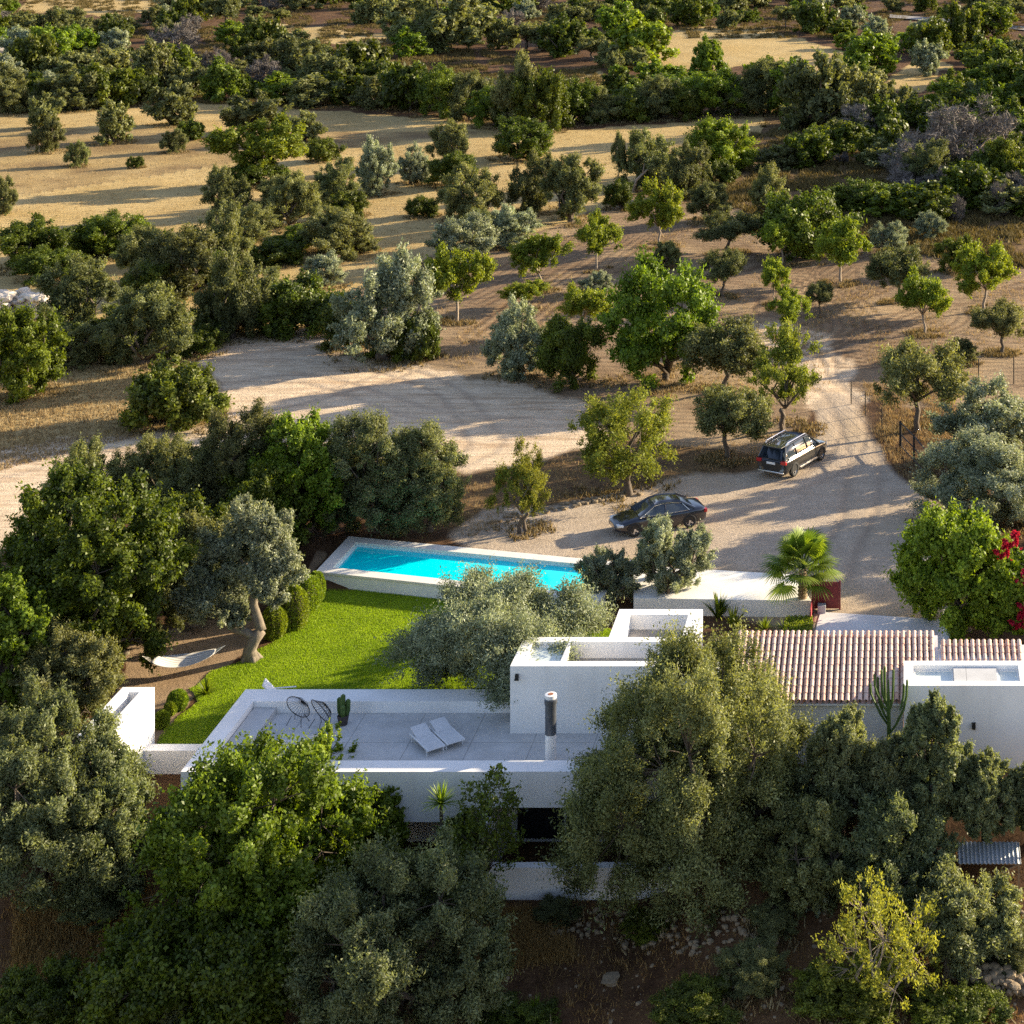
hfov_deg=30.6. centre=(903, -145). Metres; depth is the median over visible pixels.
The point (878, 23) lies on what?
olive tree
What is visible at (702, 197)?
olive tree
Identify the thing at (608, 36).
carob tree
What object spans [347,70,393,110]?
olive tree
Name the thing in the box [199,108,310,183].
almond tree
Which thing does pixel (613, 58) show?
olive tree
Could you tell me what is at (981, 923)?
olive tree
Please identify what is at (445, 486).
olive tree
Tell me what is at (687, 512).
saloon car
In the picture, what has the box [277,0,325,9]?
olive tree
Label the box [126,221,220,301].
olive tree
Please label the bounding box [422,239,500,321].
almond tree
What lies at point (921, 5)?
carob tree
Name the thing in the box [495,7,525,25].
bare tree
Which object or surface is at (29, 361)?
carob tree
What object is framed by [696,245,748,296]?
olive tree
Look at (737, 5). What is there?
olive tree
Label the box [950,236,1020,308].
almond tree
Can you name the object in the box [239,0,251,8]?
olive tree
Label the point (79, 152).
olive tree
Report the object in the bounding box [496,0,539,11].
carob tree
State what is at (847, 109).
bare tree
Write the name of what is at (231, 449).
olive tree
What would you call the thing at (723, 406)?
olive tree
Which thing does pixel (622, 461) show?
almond tree
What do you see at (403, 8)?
olive tree
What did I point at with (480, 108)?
carob tree
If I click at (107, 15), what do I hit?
mastic bush
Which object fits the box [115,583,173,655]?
olive tree
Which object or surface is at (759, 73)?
olive tree
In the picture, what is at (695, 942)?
dry stone wall
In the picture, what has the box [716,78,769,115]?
olive tree
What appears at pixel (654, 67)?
carob tree
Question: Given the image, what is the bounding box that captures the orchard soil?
[353,194,1023,453]
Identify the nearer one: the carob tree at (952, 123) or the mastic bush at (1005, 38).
the carob tree at (952, 123)
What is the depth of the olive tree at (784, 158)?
186.65 m
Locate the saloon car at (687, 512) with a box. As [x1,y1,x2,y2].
[609,493,706,536]
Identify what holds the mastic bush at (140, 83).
on the ground at (654, 981)
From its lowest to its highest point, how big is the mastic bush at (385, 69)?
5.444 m
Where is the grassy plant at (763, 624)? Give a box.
[755,615,772,630]
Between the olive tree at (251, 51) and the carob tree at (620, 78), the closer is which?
the carob tree at (620, 78)
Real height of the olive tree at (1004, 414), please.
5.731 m
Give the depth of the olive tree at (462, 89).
224.51 m
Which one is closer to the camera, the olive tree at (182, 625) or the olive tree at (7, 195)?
the olive tree at (182, 625)
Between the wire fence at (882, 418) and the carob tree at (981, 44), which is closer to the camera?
the wire fence at (882, 418)
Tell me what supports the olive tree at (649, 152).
on the dry field
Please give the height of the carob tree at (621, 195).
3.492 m
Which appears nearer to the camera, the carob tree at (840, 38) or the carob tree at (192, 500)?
the carob tree at (192, 500)
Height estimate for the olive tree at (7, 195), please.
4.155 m
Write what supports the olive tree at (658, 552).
on the ground at (654, 981)
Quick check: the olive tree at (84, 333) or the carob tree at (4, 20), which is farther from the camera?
the carob tree at (4, 20)
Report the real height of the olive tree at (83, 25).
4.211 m
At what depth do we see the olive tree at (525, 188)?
165.23 m
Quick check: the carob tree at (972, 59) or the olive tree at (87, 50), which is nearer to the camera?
the carob tree at (972, 59)
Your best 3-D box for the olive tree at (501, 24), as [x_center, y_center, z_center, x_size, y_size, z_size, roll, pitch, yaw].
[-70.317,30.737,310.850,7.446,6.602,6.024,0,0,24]
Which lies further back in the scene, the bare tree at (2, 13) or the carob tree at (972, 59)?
the bare tree at (2, 13)
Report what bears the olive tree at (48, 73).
on the ground at (654, 981)
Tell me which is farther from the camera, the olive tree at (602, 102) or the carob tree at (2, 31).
the carob tree at (2, 31)
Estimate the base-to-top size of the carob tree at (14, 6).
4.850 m
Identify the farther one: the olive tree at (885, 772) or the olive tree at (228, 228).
the olive tree at (228, 228)
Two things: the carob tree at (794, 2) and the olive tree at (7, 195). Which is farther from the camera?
the carob tree at (794, 2)
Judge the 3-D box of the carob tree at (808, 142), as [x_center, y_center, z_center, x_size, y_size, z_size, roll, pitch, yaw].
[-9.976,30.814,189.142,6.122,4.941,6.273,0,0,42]
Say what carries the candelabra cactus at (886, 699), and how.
on the ground at (654, 981)
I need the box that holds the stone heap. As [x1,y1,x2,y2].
[0,287,57,318]
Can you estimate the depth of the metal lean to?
60.19 m
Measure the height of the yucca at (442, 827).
2.914 m
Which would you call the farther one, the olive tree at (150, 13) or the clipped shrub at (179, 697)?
the olive tree at (150, 13)
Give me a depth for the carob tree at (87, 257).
141.75 m
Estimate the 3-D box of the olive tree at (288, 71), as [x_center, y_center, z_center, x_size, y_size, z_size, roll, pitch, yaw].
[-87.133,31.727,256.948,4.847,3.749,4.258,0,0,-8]
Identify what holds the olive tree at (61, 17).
on the ground at (654, 981)
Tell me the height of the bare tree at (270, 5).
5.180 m
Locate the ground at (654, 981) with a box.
[0,0,1023,1023]
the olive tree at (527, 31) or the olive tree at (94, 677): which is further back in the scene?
the olive tree at (527, 31)
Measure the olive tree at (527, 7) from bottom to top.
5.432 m
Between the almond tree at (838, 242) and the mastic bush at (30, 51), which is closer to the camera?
the almond tree at (838, 242)
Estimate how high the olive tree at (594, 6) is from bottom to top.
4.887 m
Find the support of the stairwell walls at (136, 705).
on the ground at (654, 981)
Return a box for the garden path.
[108,547,329,743]
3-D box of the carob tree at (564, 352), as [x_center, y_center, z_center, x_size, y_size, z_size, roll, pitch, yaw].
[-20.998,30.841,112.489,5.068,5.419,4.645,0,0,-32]
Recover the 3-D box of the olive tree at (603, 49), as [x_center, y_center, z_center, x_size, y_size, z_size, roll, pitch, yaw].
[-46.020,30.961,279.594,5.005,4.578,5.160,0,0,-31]
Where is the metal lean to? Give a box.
[957,841,1020,888]
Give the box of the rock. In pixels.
[601,972,620,986]
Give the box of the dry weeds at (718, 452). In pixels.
[0,92,1023,1023]
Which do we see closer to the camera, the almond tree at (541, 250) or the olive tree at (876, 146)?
the almond tree at (541, 250)
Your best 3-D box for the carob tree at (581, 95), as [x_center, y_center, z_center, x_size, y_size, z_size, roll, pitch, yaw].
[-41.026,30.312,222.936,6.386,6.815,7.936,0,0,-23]
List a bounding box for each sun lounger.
[409,723,444,756]
[429,716,464,749]
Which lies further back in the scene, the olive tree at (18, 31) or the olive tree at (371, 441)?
the olive tree at (18, 31)
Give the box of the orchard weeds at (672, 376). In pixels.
[384,212,1023,414]
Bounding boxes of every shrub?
[155,709,170,729]
[163,700,177,716]
[166,688,188,711]
[262,606,288,640]
[280,584,309,631]
[288,574,320,613]
[305,575,323,606]
[310,570,326,600]
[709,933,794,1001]
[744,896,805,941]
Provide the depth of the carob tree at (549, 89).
215.07 m
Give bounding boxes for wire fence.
[851,381,898,439]
[960,357,1021,383]
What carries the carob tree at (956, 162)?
on the ground at (654, 981)
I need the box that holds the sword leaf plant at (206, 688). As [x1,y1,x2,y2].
[194,675,221,698]
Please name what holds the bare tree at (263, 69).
on the ground at (654, 981)
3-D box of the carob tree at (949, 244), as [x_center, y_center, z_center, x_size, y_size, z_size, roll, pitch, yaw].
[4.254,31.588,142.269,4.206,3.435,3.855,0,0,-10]
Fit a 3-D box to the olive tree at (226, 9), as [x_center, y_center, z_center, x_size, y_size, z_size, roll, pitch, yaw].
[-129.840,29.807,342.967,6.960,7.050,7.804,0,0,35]
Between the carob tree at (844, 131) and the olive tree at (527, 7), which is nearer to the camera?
the carob tree at (844, 131)
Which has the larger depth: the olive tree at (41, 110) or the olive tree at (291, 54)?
the olive tree at (291, 54)
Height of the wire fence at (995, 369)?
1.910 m
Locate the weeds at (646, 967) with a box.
[0,849,1023,1023]
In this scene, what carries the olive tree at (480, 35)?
on the ground at (654, 981)
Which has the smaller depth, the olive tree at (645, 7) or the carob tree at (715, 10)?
the olive tree at (645, 7)
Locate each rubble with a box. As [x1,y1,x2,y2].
[468,490,642,535]
[504,905,1023,1023]
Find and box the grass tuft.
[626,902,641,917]
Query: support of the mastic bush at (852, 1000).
on the ground at (654, 981)
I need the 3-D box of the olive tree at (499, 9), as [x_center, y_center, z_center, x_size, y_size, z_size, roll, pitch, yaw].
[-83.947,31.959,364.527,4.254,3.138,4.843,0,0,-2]
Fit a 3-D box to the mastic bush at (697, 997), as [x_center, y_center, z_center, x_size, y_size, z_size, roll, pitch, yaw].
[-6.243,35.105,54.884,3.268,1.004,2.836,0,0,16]
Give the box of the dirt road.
[890,14,1023,29]
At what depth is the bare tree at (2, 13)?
347.48 m
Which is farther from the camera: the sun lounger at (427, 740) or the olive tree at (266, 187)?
the olive tree at (266, 187)
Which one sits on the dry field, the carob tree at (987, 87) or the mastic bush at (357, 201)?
the mastic bush at (357, 201)
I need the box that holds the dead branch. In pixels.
[632,163,650,191]
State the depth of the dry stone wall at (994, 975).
56.10 m
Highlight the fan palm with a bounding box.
[759,526,843,605]
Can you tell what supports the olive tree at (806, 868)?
on the ground at (654, 981)
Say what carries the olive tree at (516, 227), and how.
on the orchard soil
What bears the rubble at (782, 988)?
on the ground at (654, 981)
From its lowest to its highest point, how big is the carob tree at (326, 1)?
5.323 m
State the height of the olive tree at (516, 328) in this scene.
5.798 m
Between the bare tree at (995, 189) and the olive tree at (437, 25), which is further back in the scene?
the olive tree at (437, 25)
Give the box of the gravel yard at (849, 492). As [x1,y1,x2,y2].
[445,391,947,631]
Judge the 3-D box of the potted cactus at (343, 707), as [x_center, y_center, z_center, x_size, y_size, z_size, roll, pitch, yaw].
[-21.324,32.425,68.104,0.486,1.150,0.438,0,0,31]
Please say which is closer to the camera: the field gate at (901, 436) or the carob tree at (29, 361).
the field gate at (901, 436)
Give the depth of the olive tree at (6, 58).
258.76 m
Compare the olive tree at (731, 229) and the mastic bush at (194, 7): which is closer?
the olive tree at (731, 229)
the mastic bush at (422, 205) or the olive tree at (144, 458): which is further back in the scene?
the mastic bush at (422, 205)
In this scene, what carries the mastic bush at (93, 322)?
on the dry field
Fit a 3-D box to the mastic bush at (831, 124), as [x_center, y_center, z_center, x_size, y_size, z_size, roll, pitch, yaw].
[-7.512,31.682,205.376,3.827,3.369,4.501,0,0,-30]
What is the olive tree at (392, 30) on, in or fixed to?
on the ground at (654, 981)
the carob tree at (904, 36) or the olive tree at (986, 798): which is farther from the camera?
the carob tree at (904, 36)
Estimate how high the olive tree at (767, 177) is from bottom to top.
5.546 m
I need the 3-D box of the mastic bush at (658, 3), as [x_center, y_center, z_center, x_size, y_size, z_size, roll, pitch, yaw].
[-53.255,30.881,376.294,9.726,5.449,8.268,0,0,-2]
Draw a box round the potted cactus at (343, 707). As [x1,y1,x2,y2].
[337,694,350,726]
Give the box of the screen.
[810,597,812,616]
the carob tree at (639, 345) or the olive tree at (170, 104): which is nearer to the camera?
the carob tree at (639, 345)
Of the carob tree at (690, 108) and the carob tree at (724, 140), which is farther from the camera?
the carob tree at (690, 108)
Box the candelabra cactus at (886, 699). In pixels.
[869,665,907,738]
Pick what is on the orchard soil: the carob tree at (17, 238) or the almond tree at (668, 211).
the almond tree at (668, 211)
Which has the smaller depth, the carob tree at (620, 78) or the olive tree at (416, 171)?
the olive tree at (416, 171)
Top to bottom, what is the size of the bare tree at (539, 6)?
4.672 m
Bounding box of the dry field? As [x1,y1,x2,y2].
[0,0,954,447]
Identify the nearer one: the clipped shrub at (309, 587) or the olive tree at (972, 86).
the clipped shrub at (309, 587)
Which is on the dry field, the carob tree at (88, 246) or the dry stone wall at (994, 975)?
the carob tree at (88, 246)
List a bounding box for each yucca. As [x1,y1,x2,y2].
[420,779,459,825]
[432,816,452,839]
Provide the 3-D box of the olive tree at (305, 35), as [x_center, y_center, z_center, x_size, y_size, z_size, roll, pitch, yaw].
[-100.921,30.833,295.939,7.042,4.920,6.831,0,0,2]
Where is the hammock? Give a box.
[142,645,224,667]
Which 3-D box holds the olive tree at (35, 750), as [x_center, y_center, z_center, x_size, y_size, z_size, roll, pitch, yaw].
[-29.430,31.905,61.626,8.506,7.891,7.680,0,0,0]
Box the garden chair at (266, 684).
[262,678,295,688]
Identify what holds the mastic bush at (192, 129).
on the dry field
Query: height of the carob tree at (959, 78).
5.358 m
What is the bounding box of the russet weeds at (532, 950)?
[1,870,594,978]
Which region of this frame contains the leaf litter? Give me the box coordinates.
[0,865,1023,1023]
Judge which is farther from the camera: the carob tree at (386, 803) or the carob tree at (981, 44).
the carob tree at (981, 44)
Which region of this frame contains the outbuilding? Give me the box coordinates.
[634,567,810,616]
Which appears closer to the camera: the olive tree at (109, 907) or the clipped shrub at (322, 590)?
the olive tree at (109, 907)
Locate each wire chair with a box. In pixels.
[286,696,309,725]
[309,699,331,732]
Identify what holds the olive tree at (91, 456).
on the ground at (654, 981)
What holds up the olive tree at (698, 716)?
on the ground at (654, 981)
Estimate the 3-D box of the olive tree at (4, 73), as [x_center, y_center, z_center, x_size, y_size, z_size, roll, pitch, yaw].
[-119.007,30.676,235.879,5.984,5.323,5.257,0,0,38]
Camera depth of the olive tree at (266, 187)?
166.79 m
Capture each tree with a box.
[0,4,11,29]
[0,6,11,16]
[0,24,30,54]
[0,26,7,39]
[0,52,27,77]
[0,61,17,78]
[0,69,7,78]
[0,70,43,113]
[0,174,18,215]
[0,211,77,275]
[0,297,74,404]
[0,453,203,677]
[0,565,64,716]
[0,665,161,917]
[1,612,131,739]
[3,0,21,13]
[5,22,30,38]
[6,10,44,30]
[10,245,88,285]
[25,70,53,101]
[25,91,66,126]
[25,114,66,152]
[29,5,74,31]
[30,22,82,56]
[30,250,123,325]
[31,50,88,75]
[33,67,107,111]
[37,429,123,518]
[42,70,58,77]
[46,321,118,370]
[46,877,128,934]
[47,737,159,911]
[53,250,94,278]
[60,865,302,1023]
[62,50,90,72]
[63,6,90,24]
[63,21,99,53]
[63,139,90,167]
[66,20,93,32]
[67,229,118,255]
[69,207,162,255]
[70,46,132,69]
[77,60,140,107]
[80,16,103,31]
[81,43,123,56]
[85,62,112,81]
[91,97,135,145]
[94,277,196,365]
[97,27,130,51]
[108,222,169,276]
[111,14,140,29]
[111,427,193,503]
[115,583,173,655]
[117,257,180,296]
[119,719,387,958]
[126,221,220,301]
[130,34,180,98]
[136,5,166,22]
[139,79,199,125]
[146,17,203,55]
[150,18,180,40]
[150,1000,205,1023]
[152,0,177,10]
[153,442,234,510]
[155,481,230,564]
[158,127,188,152]
[161,540,229,634]
[166,59,208,97]
[168,492,310,663]
[173,505,252,619]
[178,13,203,31]
[178,393,287,512]
[189,246,274,343]
[193,54,212,67]
[193,197,257,272]
[196,249,246,286]
[197,53,246,102]
[199,0,241,20]
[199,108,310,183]
[199,162,256,217]
[200,45,238,69]
[210,19,243,42]
[215,457,316,558]
[219,88,293,131]
[221,30,254,57]
[224,71,251,87]
[226,59,247,74]
[231,202,282,242]
[237,35,282,69]
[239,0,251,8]
[242,14,265,24]
[242,402,348,546]
[244,4,267,15]
[244,53,285,82]
[250,0,261,4]
[251,176,287,207]
[253,264,280,285]
[254,70,296,103]
[261,0,286,8]
[261,167,322,227]
[268,223,312,249]
[269,7,290,18]
[269,34,331,73]
[276,28,310,44]
[276,809,523,1023]
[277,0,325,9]
[278,73,352,109]
[282,64,301,78]
[288,109,328,141]
[290,50,356,79]
[294,203,379,260]
[294,807,354,913]
[295,717,359,762]
[298,248,349,287]
[299,450,380,536]
[301,39,332,55]
[308,182,332,210]
[312,153,362,204]
[314,404,443,538]
[315,295,368,351]
[317,0,341,3]
[321,67,367,105]
[326,236,445,366]
[333,782,410,870]
[344,0,361,8]
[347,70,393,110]
[348,0,399,24]
[349,228,382,252]
[353,133,401,196]
[362,312,407,363]
[365,553,624,717]
[376,13,411,27]
[379,16,416,48]
[383,0,418,20]
[383,0,499,53]
[386,415,471,532]
[388,25,433,57]
[396,139,430,183]
[415,62,470,118]
[420,209,503,266]
[422,149,479,184]
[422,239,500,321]
[423,118,470,159]
[434,158,505,219]
[435,806,498,888]
[445,69,494,121]
[449,760,528,884]
[458,28,485,43]
[460,83,511,127]
[464,207,495,247]
[479,291,556,381]
[480,15,520,49]
[481,435,553,533]
[488,46,543,119]
[490,201,546,249]
[491,112,554,160]
[493,7,501,16]
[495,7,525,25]
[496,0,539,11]
[496,277,551,304]
[499,21,543,50]
[505,147,559,213]
[506,231,576,284]
[509,64,575,131]
[511,0,542,19]
[532,311,609,392]
[533,604,855,949]
[534,149,608,225]
[535,0,552,10]
[535,11,588,57]
[535,20,552,50]
[543,1,592,25]
[555,279,612,320]
[559,75,602,124]
[567,0,589,6]
[567,378,678,496]
[570,543,644,607]
[574,35,610,60]
[574,207,623,269]
[577,270,614,292]
[580,0,614,20]
[583,84,628,123]
[586,27,606,40]
[593,40,624,66]
[593,241,724,389]
[594,0,633,31]
[600,23,618,42]
[600,64,629,87]
[600,66,635,93]
[600,178,634,209]
[603,49,625,68]
[606,9,680,63]
[610,38,632,53]
[610,76,643,95]
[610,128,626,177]
[611,126,681,190]
[622,46,648,67]
[622,173,686,241]
[630,72,686,119]
[631,510,718,596]
[633,58,686,81]
[639,2,655,11]
[649,69,704,99]
[652,240,683,269]
[661,137,714,201]
[663,0,713,26]
[663,83,704,121]
[675,311,768,386]
[676,112,760,171]
[678,62,748,115]
[684,179,733,221]
[685,30,728,76]
[688,380,776,459]
[689,208,765,250]
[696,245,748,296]
[708,3,720,18]
[714,0,750,11]
[714,72,744,84]
[715,6,743,28]
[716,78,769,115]
[736,7,763,22]
[740,56,784,113]
[742,52,795,69]
[746,161,791,215]
[746,317,822,431]
[746,789,858,919]
[747,0,771,7]
[751,185,867,261]
[752,144,802,171]
[758,212,807,264]
[761,254,791,299]
[765,280,814,326]
[767,53,814,115]
[770,5,795,26]
[775,45,869,130]
[778,103,817,126]
[783,122,835,169]
[784,0,801,3]
[789,0,798,6]
[791,147,834,161]
[792,53,808,66]
[792,699,883,836]
[802,0,833,5]
[803,279,836,314]
[804,890,830,918]
[806,213,873,282]
[811,865,951,1023]
[815,120,868,148]
[824,18,858,34]
[829,151,851,162]
[831,29,855,48]
[831,137,854,154]
[832,0,855,14]
[832,61,890,118]
[835,101,881,133]
[837,784,965,927]
[838,2,868,19]
[838,4,866,28]
[841,24,901,76]
[843,49,870,71]
[852,0,864,5]
[855,125,878,137]
[855,137,897,167]
[855,728,915,807]
[857,65,887,83]
[860,13,892,34]
[861,181,925,216]
[861,240,933,303]
[867,219,910,253]
[870,332,972,431]
[876,127,945,177]
[880,496,1023,643]
[881,0,905,12]
[884,147,915,167]
[885,160,933,184]
[886,79,919,111]
[892,264,953,332]
[894,27,917,52]
[897,686,975,826]
[898,136,950,182]
[898,178,969,221]
[902,857,1023,985]
[903,419,1023,525]
[905,14,954,57]
[905,16,935,32]
[907,37,949,76]
[912,0,938,11]
[913,209,948,240]
[915,100,970,134]
[918,92,1022,168]
[920,74,963,102]
[923,164,957,186]
[923,369,1023,462]
[924,112,978,138]
[929,66,975,91]
[930,232,973,271]
[932,88,968,104]
[934,4,949,17]
[938,0,988,52]
[939,160,1006,211]
[946,193,966,222]
[947,745,1023,847]
[949,158,970,166]
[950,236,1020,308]
[951,32,997,60]
[951,336,982,366]
[955,43,1020,78]
[958,0,992,10]
[959,78,1019,104]
[964,81,981,94]
[965,61,989,86]
[968,295,1023,353]
[974,0,1017,36]
[975,99,1020,119]
[976,154,1011,182]
[976,178,1023,214]
[977,131,1023,178]
[978,53,1023,99]
[986,37,1002,49]
[989,180,1012,217]
[990,914,1023,976]
[993,0,1017,13]
[998,106,1023,143]
[999,43,1022,59]
[1002,34,1023,59]
[1003,59,1023,106]
[1003,94,1023,114]
[1004,192,1023,217]
[1004,761,1023,831]
[1005,170,1023,202]
[1012,0,1023,14]
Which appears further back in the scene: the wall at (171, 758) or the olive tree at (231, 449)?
the olive tree at (231, 449)
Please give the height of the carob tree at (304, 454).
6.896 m
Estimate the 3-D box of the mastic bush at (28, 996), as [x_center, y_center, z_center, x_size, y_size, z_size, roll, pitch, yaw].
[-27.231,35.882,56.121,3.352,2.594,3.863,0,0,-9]
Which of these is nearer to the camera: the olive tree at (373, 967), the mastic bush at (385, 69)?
the olive tree at (373, 967)
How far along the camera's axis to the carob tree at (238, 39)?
292.69 m
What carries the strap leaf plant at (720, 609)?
on the ground at (654, 981)
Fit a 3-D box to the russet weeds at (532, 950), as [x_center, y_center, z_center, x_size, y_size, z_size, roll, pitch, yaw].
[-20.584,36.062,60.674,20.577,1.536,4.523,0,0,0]
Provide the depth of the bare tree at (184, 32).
291.34 m
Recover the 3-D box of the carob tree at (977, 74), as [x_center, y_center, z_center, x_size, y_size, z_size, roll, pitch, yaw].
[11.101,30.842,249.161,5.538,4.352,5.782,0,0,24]
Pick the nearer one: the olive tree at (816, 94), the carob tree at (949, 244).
the carob tree at (949, 244)
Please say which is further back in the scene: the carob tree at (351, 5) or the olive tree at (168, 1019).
the carob tree at (351, 5)
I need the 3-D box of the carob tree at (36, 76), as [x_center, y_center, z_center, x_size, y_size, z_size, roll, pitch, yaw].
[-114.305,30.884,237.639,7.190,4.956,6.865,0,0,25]
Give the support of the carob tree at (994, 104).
on the ground at (654, 981)
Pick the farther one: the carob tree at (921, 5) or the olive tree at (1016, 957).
the carob tree at (921, 5)
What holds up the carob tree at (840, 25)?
on the ground at (654, 981)
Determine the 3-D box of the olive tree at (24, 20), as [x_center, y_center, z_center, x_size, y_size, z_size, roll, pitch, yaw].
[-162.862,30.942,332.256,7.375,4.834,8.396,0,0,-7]
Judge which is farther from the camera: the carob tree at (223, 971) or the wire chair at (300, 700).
the wire chair at (300, 700)
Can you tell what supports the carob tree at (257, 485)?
on the ground at (654, 981)
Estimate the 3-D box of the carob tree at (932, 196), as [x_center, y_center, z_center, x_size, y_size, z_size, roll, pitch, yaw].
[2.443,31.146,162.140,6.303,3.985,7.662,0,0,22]
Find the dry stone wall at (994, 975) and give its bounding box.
[941,957,1023,996]
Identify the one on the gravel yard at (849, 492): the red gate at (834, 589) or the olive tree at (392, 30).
the red gate at (834, 589)
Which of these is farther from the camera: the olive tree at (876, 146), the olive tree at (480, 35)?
the olive tree at (480, 35)
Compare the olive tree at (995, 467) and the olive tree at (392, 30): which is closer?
the olive tree at (995, 467)
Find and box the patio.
[816,612,942,648]
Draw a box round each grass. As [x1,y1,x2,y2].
[443,379,956,535]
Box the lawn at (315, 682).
[160,591,610,743]
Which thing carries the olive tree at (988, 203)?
on the ground at (654, 981)
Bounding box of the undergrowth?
[3,0,1023,268]
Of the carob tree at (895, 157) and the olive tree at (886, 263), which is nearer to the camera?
the olive tree at (886, 263)
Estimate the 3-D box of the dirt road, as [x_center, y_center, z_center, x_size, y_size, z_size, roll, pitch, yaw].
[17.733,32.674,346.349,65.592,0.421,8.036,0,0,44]
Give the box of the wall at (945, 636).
[942,607,948,642]
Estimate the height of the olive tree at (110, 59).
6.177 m
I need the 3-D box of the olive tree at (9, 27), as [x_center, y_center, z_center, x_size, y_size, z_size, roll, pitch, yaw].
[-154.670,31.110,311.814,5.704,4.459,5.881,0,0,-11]
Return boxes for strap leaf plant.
[703,592,732,618]
[723,604,744,628]
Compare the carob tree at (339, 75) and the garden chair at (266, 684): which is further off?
the carob tree at (339, 75)
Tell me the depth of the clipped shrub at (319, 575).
80.80 m
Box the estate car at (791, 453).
[756,430,826,476]
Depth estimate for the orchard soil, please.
129.34 m
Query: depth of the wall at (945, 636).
74.91 m
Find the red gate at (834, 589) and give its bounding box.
[812,580,840,610]
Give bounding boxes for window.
[517,808,627,839]
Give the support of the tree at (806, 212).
on the orchard soil
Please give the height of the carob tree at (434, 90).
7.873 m
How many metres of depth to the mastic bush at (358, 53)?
260.96 m
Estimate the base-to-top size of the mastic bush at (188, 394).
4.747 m
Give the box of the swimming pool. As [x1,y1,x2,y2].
[316,536,609,613]
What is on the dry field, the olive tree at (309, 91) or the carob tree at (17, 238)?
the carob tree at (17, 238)
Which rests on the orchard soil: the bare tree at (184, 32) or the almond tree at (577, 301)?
the almond tree at (577, 301)
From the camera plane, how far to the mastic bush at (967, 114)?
205.36 m
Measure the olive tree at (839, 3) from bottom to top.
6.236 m
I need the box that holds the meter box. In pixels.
[818,603,825,613]
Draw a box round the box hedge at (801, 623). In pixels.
[782,614,813,634]
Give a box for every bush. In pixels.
[0,0,11,10]
[0,949,86,1023]
[3,32,60,74]
[22,313,84,347]
[51,25,81,34]
[82,303,145,348]
[94,18,134,42]
[99,12,123,21]
[108,65,163,104]
[110,351,234,431]
[115,46,134,62]
[125,156,144,167]
[133,41,201,73]
[152,7,187,25]
[161,322,229,358]
[171,0,212,20]
[177,118,206,139]
[188,297,243,330]
[227,75,262,98]
[229,157,289,184]
[242,14,287,42]
[247,235,308,266]
[254,267,356,341]
[303,136,347,162]
[324,187,371,216]
[326,35,393,75]
[354,58,412,75]
[376,59,437,110]
[376,63,402,73]
[398,305,441,362]
[402,194,440,217]
[469,0,498,8]
[469,989,565,1023]
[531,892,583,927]
[602,0,628,10]
[607,88,657,122]
[616,905,671,946]
[627,0,672,12]
[641,5,669,25]
[644,971,745,1023]
[704,159,740,183]
[785,941,906,1023]
[788,0,840,34]
[822,119,855,139]
[827,176,879,211]
[848,93,909,132]
[851,120,908,162]
[880,99,906,121]
[883,179,940,208]
[902,94,954,127]
[902,977,1015,1023]
[942,140,975,165]
[947,111,982,133]
[953,94,999,114]
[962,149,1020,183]
[967,134,1016,145]
[978,131,1023,145]
[992,36,1013,42]
[1014,140,1023,151]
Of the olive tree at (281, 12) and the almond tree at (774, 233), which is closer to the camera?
the almond tree at (774, 233)
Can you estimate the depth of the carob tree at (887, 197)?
161.88 m
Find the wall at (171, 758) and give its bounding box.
[143,744,201,773]
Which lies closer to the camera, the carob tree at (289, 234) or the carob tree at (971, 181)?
the carob tree at (289, 234)
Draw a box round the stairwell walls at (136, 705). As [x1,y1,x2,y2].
[74,687,154,777]
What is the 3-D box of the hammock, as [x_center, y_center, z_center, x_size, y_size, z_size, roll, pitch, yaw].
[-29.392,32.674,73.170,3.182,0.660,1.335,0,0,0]
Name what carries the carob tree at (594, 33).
on the ground at (654, 981)
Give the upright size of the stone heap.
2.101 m
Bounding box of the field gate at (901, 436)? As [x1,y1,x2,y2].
[899,421,927,476]
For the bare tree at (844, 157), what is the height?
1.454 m
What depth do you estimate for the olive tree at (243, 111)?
213.29 m
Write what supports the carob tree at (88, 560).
on the ground at (654, 981)
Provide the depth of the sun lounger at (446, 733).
66.97 m
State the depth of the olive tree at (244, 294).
122.30 m
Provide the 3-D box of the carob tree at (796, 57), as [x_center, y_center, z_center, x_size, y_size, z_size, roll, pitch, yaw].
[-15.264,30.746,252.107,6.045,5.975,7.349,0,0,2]
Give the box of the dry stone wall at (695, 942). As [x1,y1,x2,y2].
[535,904,780,959]
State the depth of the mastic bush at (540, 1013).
56.44 m
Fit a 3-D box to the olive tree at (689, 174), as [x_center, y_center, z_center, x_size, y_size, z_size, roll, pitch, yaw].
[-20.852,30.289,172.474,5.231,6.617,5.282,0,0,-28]
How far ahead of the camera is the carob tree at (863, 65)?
260.52 m
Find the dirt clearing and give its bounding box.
[0,319,871,549]
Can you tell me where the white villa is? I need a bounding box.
[181,609,1023,899]
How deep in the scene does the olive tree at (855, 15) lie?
335.53 m

